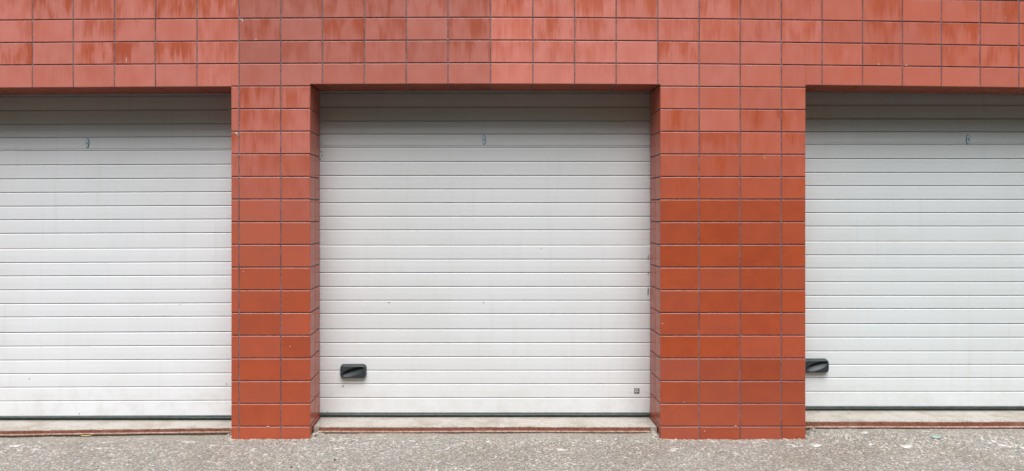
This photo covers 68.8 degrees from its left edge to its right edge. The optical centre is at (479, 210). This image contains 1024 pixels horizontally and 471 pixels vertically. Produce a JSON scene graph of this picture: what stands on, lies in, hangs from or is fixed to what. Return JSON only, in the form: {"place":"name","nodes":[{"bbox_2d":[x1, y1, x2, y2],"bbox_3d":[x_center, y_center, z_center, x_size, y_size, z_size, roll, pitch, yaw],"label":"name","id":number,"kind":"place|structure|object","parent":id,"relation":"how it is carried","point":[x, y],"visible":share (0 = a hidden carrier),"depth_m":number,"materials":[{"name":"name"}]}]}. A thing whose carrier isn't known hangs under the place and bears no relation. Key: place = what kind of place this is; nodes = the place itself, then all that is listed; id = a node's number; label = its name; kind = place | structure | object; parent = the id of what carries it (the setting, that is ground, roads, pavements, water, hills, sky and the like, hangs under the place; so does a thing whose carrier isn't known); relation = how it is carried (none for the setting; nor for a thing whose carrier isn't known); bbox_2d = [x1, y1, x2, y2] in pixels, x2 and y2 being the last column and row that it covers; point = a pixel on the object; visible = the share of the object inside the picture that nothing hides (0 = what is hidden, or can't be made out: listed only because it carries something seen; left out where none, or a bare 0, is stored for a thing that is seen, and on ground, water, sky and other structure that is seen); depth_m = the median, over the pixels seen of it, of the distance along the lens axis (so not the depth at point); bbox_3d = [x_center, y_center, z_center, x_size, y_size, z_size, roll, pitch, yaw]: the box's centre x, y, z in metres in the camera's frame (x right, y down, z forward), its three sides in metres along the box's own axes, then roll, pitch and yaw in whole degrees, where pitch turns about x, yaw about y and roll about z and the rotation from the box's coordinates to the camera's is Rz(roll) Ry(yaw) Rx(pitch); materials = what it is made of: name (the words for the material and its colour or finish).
{"place":"outdoors","nodes":[
{"label":"outdoors","id":0,"kind":"place"},
{"bbox_2d":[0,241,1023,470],"bbox_3d":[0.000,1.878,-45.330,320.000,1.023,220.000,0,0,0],"label":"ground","id":1,"kind":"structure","parent":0,"point":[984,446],"depth_m":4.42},
{"bbox_2d":[0,420,231,437],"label":"concrete threshold","id":2,"kind":"object","parent":1,"relation":"on","point":[8,428],"visible":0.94,"depth_m":4.80,"materials":[{"name":"concrete"}]},
{"bbox_2d":[314,417,656,432],"bbox_3d":[0.037,1.416,4.885,2.178,0.091,0.320,0,0,0],"label":"concrete threshold","id":3,"kind":"object","parent":1,"relation":"on","point":[505,424],"visible":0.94,"depth_m":4.79,"materials":[{"name":"concrete"}]},
{"bbox_2d":[0,0,1023,439],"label":"tiled wall","id":4,"kind":"structure","parent":1,"relation":"on","point":[726,84],"depth_m":4.67,"materials":[{"name":"red tile"}]},
{"bbox_2d":[0,93,231,419],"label":"garage door","id":5,"kind":"structure","parent":4,"relation":"attached to","point":[115,334],"depth_m":4.97,"materials":[{"name":"white paint"}]},
{"bbox_2d":[0,93,231,164],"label":"door section","id":6,"kind":"structure","parent":5,"relation":"in","point":[49,129],"depth_m":4.97,"materials":[{"name":"white paint"}]},
{"bbox_2d":[0,165,231,248],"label":"door section","id":7,"kind":"structure","parent":5,"relation":"in","point":[42,206],"depth_m":4.97,"materials":[{"name":"white paint"}]},
{"bbox_2d":[0,248,231,331],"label":"door section","id":8,"kind":"structure","parent":5,"relation":"in","point":[148,289],"depth_m":4.97,"materials":[{"name":"white paint"}]},
{"bbox_2d":[0,331,231,415],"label":"door section","id":9,"kind":"structure","parent":5,"relation":"in","point":[187,372],"depth_m":4.97,"materials":[{"name":"white paint"}]},
{"bbox_2d":[318,90,650,416],"bbox_3d":[0.037,0.243,4.975,2.250,2.256,0.080,0,0,0],"label":"garage door","id":10,"kind":"structure","parent":4,"relation":"attached to","point":[484,331],"depth_m":4.97,"materials":[{"name":"white paint"}]},
{"bbox_2d":[318,90,650,161],"bbox_3d":[0.037,-0.607,4.992,2.250,0.556,0.046,0,0,0],"label":"door section","id":11,"kind":"structure","parent":10,"relation":"in","point":[356,126],"depth_m":4.97,"materials":[{"name":"white paint"}]},
{"bbox_2d":[319,162,650,244],"bbox_3d":[0.037,-0.049,4.992,2.250,0.553,0.046,0,0,0],"label":"door section","id":12,"kind":"structure","parent":10,"relation":"in","point":[362,203],"depth_m":4.97,"materials":[{"name":"white paint"}]},
{"bbox_2d":[319,246,650,328],"bbox_3d":[0.037,0.508,4.992,2.250,0.553,0.046,0,0,0],"label":"door section","id":13,"kind":"structure","parent":10,"relation":"in","point":[425,287],"depth_m":4.97,"materials":[{"name":"white paint"}]},
{"bbox_2d":[319,329,650,411],"bbox_3d":[0.037,1.065,4.992,2.250,0.553,0.046,0,0,0],"label":"door section","id":14,"kind":"structure","parent":10,"relation":"in","point":[409,370],"depth_m":4.97,"materials":[{"name":"white paint"}]},
{"bbox_2d":[805,92,1023,409],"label":"garage door","id":15,"kind":"structure","parent":4,"relation":"attached to","point":[914,325],"depth_m":4.97,"materials":[{"name":"white paint"}]},
{"bbox_2d":[805,92,1023,158],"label":"door section","id":16,"kind":"structure","parent":15,"relation":"in","point":[840,125],"depth_m":4.97,"materials":[{"name":"white paint"}]},
{"bbox_2d":[805,159,1023,240],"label":"door section","id":17,"kind":"structure","parent":15,"relation":"in","point":[846,199],"depth_m":4.97,"materials":[{"name":"white paint"}]},
{"bbox_2d":[805,242,1023,322],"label":"door section","id":18,"kind":"structure","parent":15,"relation":"in","point":[846,282],"depth_m":4.97,"materials":[{"name":"white paint"}]},
{"bbox_2d":[805,323,1023,405],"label":"door section","id":19,"kind":"structure","parent":15,"relation":"in","point":[871,364],"depth_m":4.97,"materials":[{"name":"white paint"}]},
{"bbox_2d":[3,418,1023,470],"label":"loose grit","id":20,"kind":"object","parent":1,"relation":"on","point":[653,433],"visible":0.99,"depth_m":4.65,"materials":[{"name":"gravel"}]},
{"bbox_2d":[805,410,1023,431],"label":"concrete threshold","id":21,"kind":"object","parent":1,"relation":"on","point":[873,418],"visible":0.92,"depth_m":4.78,"materials":[{"name":"concrete"}]},
{"bbox_2d":[931,435,941,438],"bbox_3d":[2.794,1.381,4.569,0.060,0.010,0.042,0,0,0],"label":"plastic scrap","id":22,"kind":"object","parent":1,"relation":"on","point":[936,436],"visible":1,"depth_m":4.57,"materials":[{"name":"white plastic"}]},
{"bbox_2d":[222,421,817,430],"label":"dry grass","id":23,"kind":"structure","parent":0,"point":[814,425],"depth_m":4.72,"materials":[{"name":"plant"}]}
]}

